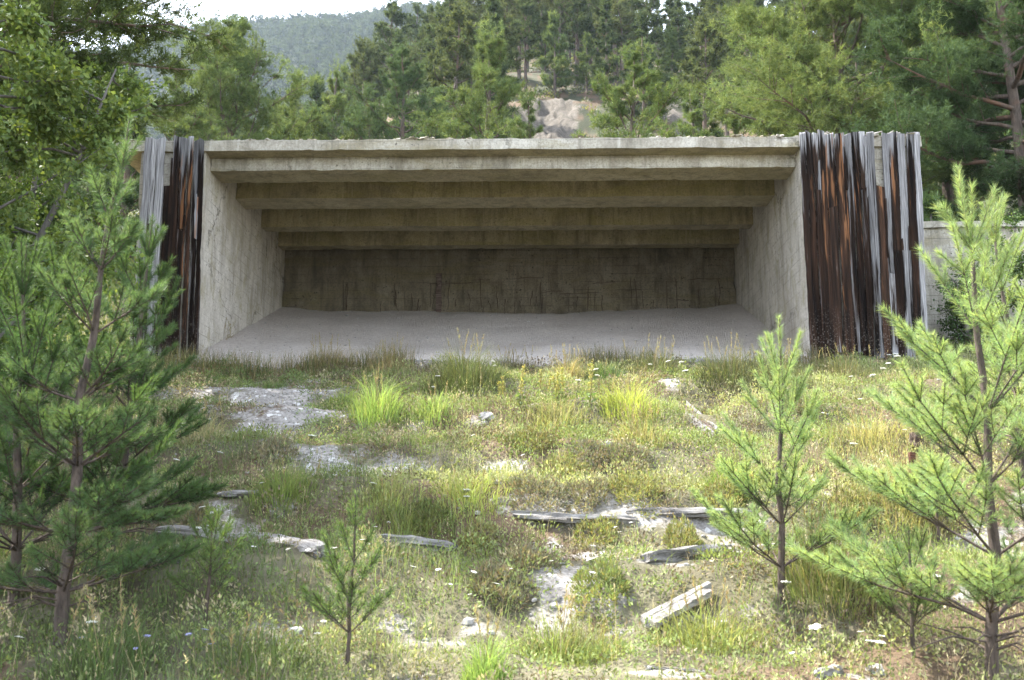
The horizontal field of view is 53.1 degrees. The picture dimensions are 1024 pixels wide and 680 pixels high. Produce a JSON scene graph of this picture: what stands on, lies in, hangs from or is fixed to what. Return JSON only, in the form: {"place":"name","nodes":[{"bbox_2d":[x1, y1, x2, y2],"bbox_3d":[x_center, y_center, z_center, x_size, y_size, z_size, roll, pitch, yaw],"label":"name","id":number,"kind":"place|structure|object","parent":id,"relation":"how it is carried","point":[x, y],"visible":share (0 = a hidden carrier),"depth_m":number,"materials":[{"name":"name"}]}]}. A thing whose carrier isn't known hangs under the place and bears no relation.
{"place":"outdoors","nodes":[
{"label":"outdoors","id":0,"kind":"place"},
{"bbox_2d":[128,22,416,135],"bbox_3d":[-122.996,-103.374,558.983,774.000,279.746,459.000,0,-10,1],"label":"mountain","id":1,"kind":"structure","parent":0,"point":[293,63],"depth_m":544.88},
{"bbox_2d":[11,0,583,173],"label":"mountain forest","id":2,"kind":"object","parent":1,"relation":"on","point":[338,31],"visible":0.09,"depth_m":568.80,"materials":[{"name":"green plant"}]},
{"bbox_2d":[0,0,865,49],"label":"sky","id":3,"kind":"structure","parent":0,"point":[269,8],"materials":[{"name":"white"}]},
{"bbox_2d":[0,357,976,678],"bbox_3d":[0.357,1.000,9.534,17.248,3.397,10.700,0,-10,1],"label":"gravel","id":4,"kind":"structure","parent":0,"point":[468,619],"depth_m":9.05,"materials":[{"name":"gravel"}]},
{"bbox_2d":[0,57,1023,679],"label":"ground","id":5,"kind":"structure","parent":0,"point":[562,115],"depth_m":6.11,"materials":[{"name":"soil"}]},
{"bbox_2d":[0,247,64,447],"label":"leafy shrub","id":6,"kind":"object","parent":5,"relation":"on","point":[42,292],"visible":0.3,"depth_m":8.23,"materials":[{"name":"green plant"}]},
{"bbox_2d":[0,37,139,379],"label":"leafy tree","id":7,"kind":"object","parent":5,"relation":"on","point":[79,114],"visible":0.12,"depth_m":13.06,"materials":[{"name":"green plant"}]},
{"bbox_2d":[0,0,169,425],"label":"leafy tree","id":8,"kind":"object","parent":5,"relation":"on","point":[46,87],"visible":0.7,"depth_m":9.99,"materials":[{"name":"green plant"}]},
{"bbox_2d":[0,220,200,603],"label":"young pine","id":9,"kind":"object","parent":5,"relation":"on","point":[138,468],"visible":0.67,"depth_m":5.84,"materials":[{"name":"green plant"}]},
{"bbox_2d":[23,573,181,679],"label":"grass tuft","id":10,"kind":"object","parent":5,"relation":"on","point":[101,655],"visible":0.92,"depth_m":4.97,"materials":[{"name":"plant"}]},
{"bbox_2d":[0,112,208,645],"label":"young pine","id":11,"kind":"object","parent":5,"relation":"on","point":[71,531],"visible":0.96,"depth_m":5.51,"materials":[{"name":"green plant"}]},
{"bbox_2d":[65,36,153,283],"bbox_3d":[-9.719,-4.742,25.105,2.779,6.812,2.896,4,-11,-20],"label":"pine tree","id":12,"kind":"object","parent":5,"relation":"on","point":[129,203],"visible":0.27,"depth_m":24.94,"materials":[{"name":"green plant"}]},
{"bbox_2d":[0,0,222,102],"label":"pine tree","id":13,"kind":"object","parent":5,"relation":"on","point":[65,24],"visible":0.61,"depth_m":12.10,"materials":[{"name":"green plant"}]},
{"bbox_2d":[0,213,229,556],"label":"young pine","id":14,"kind":"object","parent":5,"relation":"on","point":[183,494],"visible":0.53,"depth_m":6.64,"materials":[{"name":"green plant"}]},
{"bbox_2d":[0,0,246,189],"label":"pine tree","id":15,"kind":"object","parent":5,"relation":"on","point":[177,68],"visible":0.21,"depth_m":17.39,"materials":[{"name":"green plant"}]},
{"bbox_2d":[123,49,234,180],"bbox_3d":[-10.353,-5.859,31.970,4.076,6.786,3.163,0,-10,1],"label":"pine tree","id":16,"kind":"object","parent":5,"relation":"on","point":[175,90],"visible":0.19,"depth_m":31.59,"materials":[{"name":"green plant"}]},
{"bbox_2d":[167,499,222,526],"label":"cushion shrub","id":17,"kind":"object","parent":5,"relation":"on","point":[199,513],"visible":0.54,"depth_m":7.33,"materials":[{"name":"green plant"}]},
{"bbox_2d":[172,392,233,447],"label":"grass tuft","id":18,"kind":"object","parent":5,"relation":"on","point":[206,428],"visible":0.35,"depth_m":9.61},
{"bbox_2d":[163,504,248,624],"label":"pine sapling","id":19,"kind":"object","parent":5,"relation":"on","point":[211,551],"visible":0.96,"depth_m":5.55,"materials":[{"name":"green plant"}]},
{"bbox_2d":[158,6,323,140],"bbox_3d":[-9.298,-7.471,34.861,5.503,8.435,5.154,0,-10,1],"label":"pine tree","id":20,"kind":"object","parent":5,"relation":"on","point":[246,98],"visible":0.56,"depth_m":34.52,"materials":[{"name":"green plant"}]},
{"bbox_2d":[184,612,323,679],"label":"grass tuft","id":21,"kind":"object","parent":5,"relation":"on","point":[271,649],"visible":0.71,"depth_m":4.99,"materials":[{"name":"plant"}]},
{"bbox_2d":[244,430,299,471],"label":"cushion shrub","id":22,"kind":"object","parent":5,"relation":"on","point":[271,445],"visible":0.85,"depth_m":9.09,"materials":[{"name":"green plant"}]},
{"bbox_2d":[230,531,326,557],"bbox_3d":[-1.531,1.335,6.644,0.216,0.178,1.340,7,-12,-35],"label":"weathered log","id":23,"kind":"object","parent":5,"relation":"on","point":[305,544],"visible":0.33,"depth_m":6.22,"materials":[{"name":"wood"}]},
{"bbox_2d":[242,453,323,520],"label":"grass tuft","id":24,"kind":"object","parent":5,"relation":"on","point":[291,485],"visible":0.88,"depth_m":7.54,"materials":[{"name":"plant"}]},
{"bbox_2d":[268,64,324,139],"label":"pine tree","id":25,"kind":"object","parent":5,"relation":"on","point":[303,124],"visible":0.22,"depth_m":37.85,"materials":[{"name":"green plant"}]},
{"bbox_2d":[295,53,369,139],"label":"pine tree","id":26,"kind":"object","parent":5,"relation":"on","point":[337,101],"visible":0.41,"depth_m":42.27,"materials":[{"name":"green plant"}]},
{"bbox_2d":[298,490,395,670],"bbox_3d":[-0.838,1.161,4.983,0.481,0.894,0.538,-7,-13,36],"label":"pine sapling","id":27,"kind":"object","parent":5,"relation":"on","point":[373,605],"visible":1,"depth_m":4.97,"materials":[{"name":"green plant"}]},
{"bbox_2d":[342,34,394,138],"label":"hillside pine","id":28,"kind":"object","parent":5,"relation":"on","point":[360,68],"visible":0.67,"depth_m":81.86,"materials":[{"name":"green plant"}]},
{"bbox_2d":[337,360,411,427],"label":"grass tuft","id":29,"kind":"object","parent":5,"relation":"on","point":[369,410],"visible":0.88,"depth_m":10.61,"materials":[{"name":"plant"}]},
{"bbox_2d":[348,472,428,520],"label":"grass tuft","id":30,"kind":"object","parent":5,"relation":"on","point":[387,494],"visible":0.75,"depth_m":7.50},
{"bbox_2d":[360,332,418,375],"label":"grass tuft","id":31,"kind":"object","parent":5,"relation":"on","point":[388,361],"visible":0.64,"depth_m":14.34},
{"bbox_2d":[368,0,412,116],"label":"hillside pine","id":32,"kind":"object","parent":5,"relation":"on","point":[385,31],"visible":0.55,"depth_m":95.19,"materials":[{"name":"green plant"}]},
{"bbox_2d":[302,32,494,139],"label":"pine tree","id":33,"kind":"object","parent":5,"relation":"on","point":[390,103],"visible":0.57,"depth_m":42.10,"materials":[{"name":"green plant"}]},
{"bbox_2d":[368,497,432,543],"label":"grass tuft","id":34,"kind":"object","parent":5,"relation":"on","point":[404,530],"visible":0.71,"depth_m":7.23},
{"bbox_2d":[366,533,457,551],"bbox_3d":[-0.695,1.410,7.086,0.646,0.140,0.155,0,-10,1],"label":"weathered log","id":35,"kind":"object","parent":5,"relation":"on","point":[427,541],"visible":0.44,"depth_m":7.05,"materials":[{"name":"wood"}]},
{"bbox_2d":[399,496,457,548],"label":"cushion shrub","id":36,"kind":"object","parent":5,"relation":"on","point":[416,519],"visible":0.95,"depth_m":7.29,"materials":[{"name":"green plant"}]},
{"bbox_2d":[405,381,458,428],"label":"grass tuft","id":37,"kind":"object","parent":5,"relation":"on","point":[434,409],"visible":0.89,"depth_m":10.63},
{"bbox_2d":[414,0,459,72],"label":"hillside pine","id":38,"kind":"object","parent":5,"relation":"on","point":[439,14],"visible":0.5,"depth_m":82.41,"materials":[{"name":"green plant"}]},
{"bbox_2d":[420,0,486,119],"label":"hillside pine","id":39,"kind":"object","parent":5,"relation":"on","point":[462,20],"visible":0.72,"depth_m":56.64,"materials":[{"name":"green plant"}]},
{"bbox_2d":[421,329,513,398],"bbox_3d":[-0.583,0.325,12.453,1.347,1.019,1.307,0,-10,1],"label":"grass tuft","id":40,"kind":"object","parent":5,"relation":"on","point":[463,373],"visible":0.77,"depth_m":12.36,"materials":[{"name":"plant"}]},
{"bbox_2d":[404,13,534,138],"bbox_3d":[-1.150,-6.207,30.252,4.269,7.639,5.262,5,-12,-28],"label":"pine tree","id":41,"kind":"object","parent":5,"relation":"on","point":[489,70],"visible":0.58,"depth_m":30.16,"materials":[{"name":"green plant"}]},
{"bbox_2d":[426,466,516,524],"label":"grass tuft","id":42,"kind":"object","parent":5,"relation":"on","point":[459,492],"visible":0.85,"depth_m":7.53,"materials":[{"name":"plant"}]},
{"bbox_2d":[457,515,504,558],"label":"cushion shrub","id":43,"kind":"object","parent":5,"relation":"on","point":[473,527],"visible":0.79,"depth_m":7.13,"materials":[{"name":"green plant"}]},
{"bbox_2d":[446,603,534,679],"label":"grass tuft","id":44,"kind":"object","parent":5,"relation":"on","point":[486,661],"visible":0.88,"depth_m":4.70,"materials":[{"name":"plant"}]},
{"bbox_2d":[466,0,521,120],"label":"hillside pine","id":45,"kind":"object","parent":5,"relation":"on","point":[492,6],"visible":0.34,"depth_m":68.52,"materials":[{"name":"green plant"}]},
{"bbox_2d":[455,0,533,121],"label":"hillside pine","id":46,"kind":"object","parent":5,"relation":"on","point":[512,51],"visible":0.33,"depth_m":72.00,"materials":[{"name":"green plant"}]},
{"bbox_2d":[192,303,809,368],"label":"gravel floor","id":47,"kind":"structure","parent":5,"relation":"on","point":[696,328],"depth_m":18.03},
{"bbox_2d":[466,558,540,610],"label":"cushion shrub","id":48,"kind":"object","parent":5,"relation":"on","point":[494,569],"visible":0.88,"depth_m":5.93,"materials":[{"name":"green plant"}]},
{"bbox_2d":[0,337,1023,679],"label":"grass","id":49,"kind":"structure","parent":5,"relation":"on","point":[246,359],"depth_m":7.28,"materials":[{"name":"plant"}]},
{"bbox_2d":[116,129,927,361],"bbox_3d":[0.114,-0.727,18.497,12.458,4.408,6.267,0,-10,1],"label":"concrete shelter","id":50,"kind":"object","parent":5,"relation":"on","point":[815,236],"visible":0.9,"depth_m":17.32,"materials":[{"name":"grey concrete"}]},
{"bbox_2d":[490,538,561,578],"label":"cushion shrub","id":51,"kind":"object","parent":5,"relation":"on","point":[532,553],"visible":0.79,"depth_m":6.26,"materials":[{"name":"green plant"}]},
{"bbox_2d":[496,425,557,456],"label":"cushion shrub","id":52,"kind":"object","parent":5,"relation":"on","point":[530,429],"visible":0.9,"depth_m":9.22,"materials":[{"name":"green plant"}]},
{"bbox_2d":[510,0,547,91],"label":"hillside pine","id":53,"kind":"object","parent":5,"relation":"on","point":[524,7],"visible":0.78,"depth_m":87.71,"materials":[{"name":"green plant"}]},
{"bbox_2d":[515,87,544,138],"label":"pine tree","id":54,"kind":"object","parent":5,"relation":"on","point":[530,116],"visible":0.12,"depth_m":29.51,"materials":[{"name":"green plant"}]},
{"bbox_2d":[42,27,1023,359],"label":"hillside scrub","id":55,"kind":"object","parent":5,"relation":"on","point":[550,93],"visible":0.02,"depth_m":78.32,"materials":[{"name":"green plant"}]},
{"bbox_2d":[507,464,572,528],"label":"cushion shrub","id":56,"kind":"object","parent":5,"relation":"on","point":[527,481],"visible":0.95,"depth_m":7.58,"materials":[{"name":"green plant"}]},
{"bbox_2d":[504,581,602,665],"bbox_3d":[0.219,1.455,5.284,0.588,0.430,0.549,-7,-13,36],"label":"grass tuft","id":57,"kind":"object","parent":5,"relation":"on","point":[547,643],"visible":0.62,"depth_m":5.23,"materials":[{"name":"plant"}]},
{"bbox_2d":[536,9,573,97],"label":"hillside pine","id":58,"kind":"object","parent":5,"relation":"on","point":[558,56],"visible":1,"depth_m":84.62,"materials":[{"name":"green plant"}]},
{"bbox_2d":[511,396,601,433],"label":"grass tuft","id":59,"kind":"object","parent":5,"relation":"on","point":[543,413],"visible":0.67,"depth_m":10.61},
{"bbox_2d":[534,448,590,484],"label":"cushion shrub","id":60,"kind":"object","parent":5,"relation":"on","point":[569,465],"visible":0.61,"depth_m":8.81,"materials":[{"name":"green plant"}]},
{"bbox_2d":[511,511,637,523],"bbox_3d":[0.447,1.272,7.351,0.921,0.095,0.126,-1,-10,6],"label":"weathered log","id":61,"kind":"object","parent":5,"relation":"on","point":[555,517],"visible":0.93,"depth_m":7.31,"materials":[{"name":"grey wood"}]},
{"bbox_2d":[553,0,597,84],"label":"hillside pine","id":62,"kind":"object","parent":5,"relation":"on","point":[573,13],"visible":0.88,"depth_m":90.27,"materials":[{"name":"green plant"}]},
{"bbox_2d":[570,31,597,91],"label":"hillside pine","id":63,"kind":"object","parent":5,"relation":"on","point":[583,58],"visible":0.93,"depth_m":85.84,"materials":[{"name":"green plant"}]},
{"bbox_2d":[564,471,609,513],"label":"cushion shrub","id":64,"kind":"object","parent":5,"relation":"on","point":[591,488],"visible":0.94,"depth_m":7.58,"materials":[{"name":"green plant"}]},
{"bbox_2d":[565,437,609,472],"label":"cushion shrub","id":65,"kind":"object","parent":5,"relation":"on","point":[599,446],"visible":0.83,"depth_m":9.02,"materials":[{"name":"green plant"}]},
{"bbox_2d":[541,594,642,664],"bbox_3d":[0.393,1.496,5.339,0.601,0.369,0.491,0,-10,1],"label":"grass tuft","id":66,"kind":"object","parent":5,"relation":"on","point":[602,637],"visible":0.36,"depth_m":5.31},
{"bbox_2d":[571,513,620,548],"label":"cushion shrub","id":67,"kind":"object","parent":5,"relation":"on","point":[605,528],"visible":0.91,"depth_m":7.17,"materials":[{"name":"green plant"}]},
{"bbox_2d":[568,554,631,629],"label":"cushion shrub","id":68,"kind":"object","parent":5,"relation":"on","point":[580,576],"visible":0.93,"depth_m":5.90,"materials":[{"name":"green plant"}]},
{"bbox_2d":[583,0,621,103],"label":"hillside pine","id":69,"kind":"object","parent":5,"relation":"on","point":[607,63],"visible":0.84,"depth_m":80.75,"materials":[{"name":"green plant"}]},
{"bbox_2d":[584,0,639,86],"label":"hillside pine","id":70,"kind":"object","parent":5,"relation":"on","point":[598,5],"visible":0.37,"depth_m":88.13,"materials":[{"name":"green plant"}]},
{"bbox_2d":[590,0,646,97],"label":"hillside pine","id":71,"kind":"object","parent":5,"relation":"on","point":[620,5],"visible":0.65,"depth_m":84.41,"materials":[{"name":"green plant"}]},
{"bbox_2d":[600,438,652,475],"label":"cushion shrub","id":72,"kind":"object","parent":5,"relation":"on","point":[630,451],"visible":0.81,"depth_m":9.00,"materials":[{"name":"green plant"}]},
{"bbox_2d":[594,367,660,428],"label":"grass tuft","id":73,"kind":"object","parent":5,"relation":"on","point":[624,400],"visible":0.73,"depth_m":10.76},
{"bbox_2d":[570,37,697,137],"bbox_3d":[3.013,-5.329,28.073,4.735,6.709,4.584,-4,-11,23],"label":"pine tree","id":74,"kind":"object","parent":5,"relation":"on","point":[618,111],"visible":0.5,"depth_m":28.18,"materials":[{"name":"green plant"}]},
{"bbox_2d":[606,469,670,518],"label":"cushion shrub","id":75,"kind":"object","parent":5,"relation":"on","point":[629,480],"visible":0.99,"depth_m":7.57,"materials":[{"name":"green plant"}]},
{"bbox_2d":[606,397,672,449],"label":"grass tuft","id":76,"kind":"object","parent":5,"relation":"on","point":[633,428],"visible":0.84,"depth_m":9.47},
{"bbox_2d":[617,8,672,128],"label":"hillside pine","id":77,"kind":"object","parent":5,"relation":"on","point":[643,29],"visible":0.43,"depth_m":76.39,"materials":[{"name":"green plant"}]},
{"bbox_2d":[627,0,673,65],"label":"hillside pine","id":78,"kind":"object","parent":5,"relation":"on","point":[649,6],"visible":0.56,"depth_m":95.79,"materials":[{"name":"green plant"}]},
{"bbox_2d":[620,333,694,377],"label":"grass tuft","id":79,"kind":"object","parent":5,"relation":"on","point":[643,363],"visible":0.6,"depth_m":13.62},
{"bbox_2d":[659,25,690,93],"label":"hillside pine","id":80,"kind":"object","parent":5,"relation":"on","point":[671,42],"visible":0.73,"depth_m":84.68,"materials":[{"name":"green plant"}]},
{"bbox_2d":[641,581,711,628],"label":"broken boards","id":81,"kind":"object","parent":5,"relation":"on","point":[692,596],"visible":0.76,"depth_m":5.71,"materials":[{"name":"grey wood"}]},
{"bbox_2d":[637,544,728,562],"bbox_3d":[1.130,1.392,6.608,0.976,0.142,0.177,10,-14,-43],"label":"weathered log","id":82,"kind":"object","parent":5,"relation":"on","point":[677,554],"visible":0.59,"depth_m":6.43,"materials":[{"name":"wood"}]},
{"bbox_2d":[662,513,703,548],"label":"cushion shrub","id":83,"kind":"object","parent":5,"relation":"on","point":[690,532],"visible":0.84,"depth_m":7.08,"materials":[{"name":"green plant"}]},
{"bbox_2d":[626,507,752,517],"bbox_3d":[1.288,1.253,7.417,0.956,0.088,0.147,0,-10,-3],"label":"weathered log","id":84,"kind":"object","parent":5,"relation":"on","point":[696,512],"visible":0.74,"depth_m":7.38,"materials":[{"name":"wood"}]},
{"bbox_2d":[675,80,719,136],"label":"pine tree","id":85,"kind":"object","parent":5,"relation":"on","point":[692,116],"visible":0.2,"depth_m":32.47,"materials":[{"name":"green plant"}]},
{"bbox_2d":[675,9,734,135],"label":"hillside pine","id":86,"kind":"object","parent":5,"relation":"on","point":[698,70],"visible":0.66,"depth_m":55.34,"materials":[{"name":"green plant"}]},
{"bbox_2d":[644,575,781,655],"bbox_3d":[1.025,1.434,5.393,0.787,0.412,0.633,0,-10,1],"label":"grass tuft","id":87,"kind":"object","parent":5,"relation":"on","point":[694,639],"visible":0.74,"depth_m":5.33,"materials":[{"name":"plant"}]},
{"bbox_2d":[694,6,750,136],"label":"hillside pine","id":88,"kind":"object","parent":5,"relation":"on","point":[728,49],"visible":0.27,"depth_m":67.24,"materials":[{"name":"green plant"}]},
{"bbox_2d":[699,474,747,520],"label":"cushion shrub","id":89,"kind":"object","parent":5,"relation":"on","point":[717,486],"visible":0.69,"depth_m":7.61,"materials":[{"name":"green plant"}]},
{"bbox_2d":[690,332,763,393],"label":"grass tuft","id":90,"kind":"object","parent":5,"relation":"on","point":[731,368],"visible":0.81,"depth_m":12.45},
{"bbox_2d":[699,61,761,136],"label":"pine tree","id":91,"kind":"object","parent":5,"relation":"on","point":[744,122],"visible":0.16,"depth_m":31.12,"materials":[{"name":"green plant"}]},
{"bbox_2d":[687,312,883,607],"bbox_3d":[1.508,0.672,5.956,1.015,1.707,0.961,0,-10,1],"label":"young pine","id":92,"kind":"object","parent":5,"relation":"on","point":[742,481],"visible":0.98,"depth_m":5.81,"materials":[{"name":"green plant"}]},
{"bbox_2d":[752,477,899,623],"bbox_3d":[1.767,1.194,5.864,0.958,0.817,0.947,0,-10,1],"label":"grass tuft","id":93,"kind":"object","parent":5,"relation":"on","point":[805,573],"visible":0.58,"depth_m":5.77,"materials":[{"name":"plant"}]},
{"bbox_2d":[808,343,875,382],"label":"grass tuft","id":94,"kind":"object","parent":5,"relation":"on","point":[836,366],"visible":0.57,"depth_m":13.61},
{"bbox_2d":[689,0,1014,215],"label":"pine tree","id":95,"kind":"object","parent":5,"relation":"on","point":[809,82],"visible":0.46,"depth_m":25.05,"materials":[{"name":"green plant"}]},
{"bbox_2d":[827,480,882,535],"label":"cushion shrub","id":96,"kind":"object","parent":5,"relation":"on","point":[846,498],"visible":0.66,"depth_m":7.45,"materials":[{"name":"green plant"}]},
{"bbox_2d":[814,401,924,462],"bbox_3d":[3.250,0.841,9.322,1.034,0.631,0.848,0,-10,1],"label":"grass tuft","id":97,"kind":"object","parent":5,"relation":"on","point":[870,435],"visible":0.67,"depth_m":9.24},
{"bbox_2d":[839,434,962,540],"bbox_3d":[2.848,1.079,7.502,0.969,0.791,0.933,0,-10,1],"label":"grass tuft","id":98,"kind":"object","parent":5,"relation":"on","point":[886,505],"visible":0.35,"depth_m":7.34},
{"bbox_2d":[784,162,1023,679],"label":"young pine","id":99,"kind":"object","parent":5,"relation":"on","point":[992,581],"visible":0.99,"depth_m":4.86,"materials":[{"name":"green plant"}]},
{"bbox_2d":[860,522,960,656],"bbox_3d":[2.008,1.220,5.040,0.594,0.660,0.436,5,-11,-27],"label":"pine sapling","id":100,"kind":"object","parent":5,"relation":"on","point":[883,598],"visible":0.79,"depth_m":5.02,"materials":[{"name":"green plant"}]},
{"bbox_2d":[838,0,1023,221],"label":"pine tree","id":101,"kind":"object","parent":5,"relation":"on","point":[950,141],"visible":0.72,"depth_m":21.20,"materials":[{"name":"green plant"}]},
{"bbox_2d":[847,0,1023,219],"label":"pine tree","id":102,"kind":"object","parent":5,"relation":"on","point":[948,191],"visible":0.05,"depth_m":27.79,"materials":[{"name":"green plant"}]},
{"bbox_2d":[929,248,1009,351],"bbox_3d":[7.200,-0.541,16.145,1.346,1.947,1.566,0,-10,1],"label":"leafy shrub","id":103,"kind":"object","parent":5,"relation":"on","point":[954,322],"visible":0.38,"depth_m":16.04,"materials":[{"name":"green plant"}]},
{"bbox_2d":[923,220,1023,346],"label":"wing wall","id":104,"kind":"structure","parent":5,"relation":"on","point":[936,234],"depth_m":17.36,"materials":[{"name":"concrete"}]},
{"bbox_2d":[923,0,1023,211],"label":"pine tree","id":105,"kind":"object","parent":5,"relation":"on","point":[972,178],"visible":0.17,"depth_m":24.37,"materials":[{"name":"green plant"}]},
{"bbox_2d":[925,191,1023,488],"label":"young pine","id":106,"kind":"object","parent":5,"relation":"on","point":[995,232],"visible":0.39,"depth_m":7.93,"materials":[{"name":"green plant"}]},
{"bbox_2d":[966,209,1023,353],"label":"leafy shrub","id":107,"kind":"object","parent":5,"relation":"on","point":[1019,262],"visible":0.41,"depth_m":16.22,"materials":[{"name":"green plant"}]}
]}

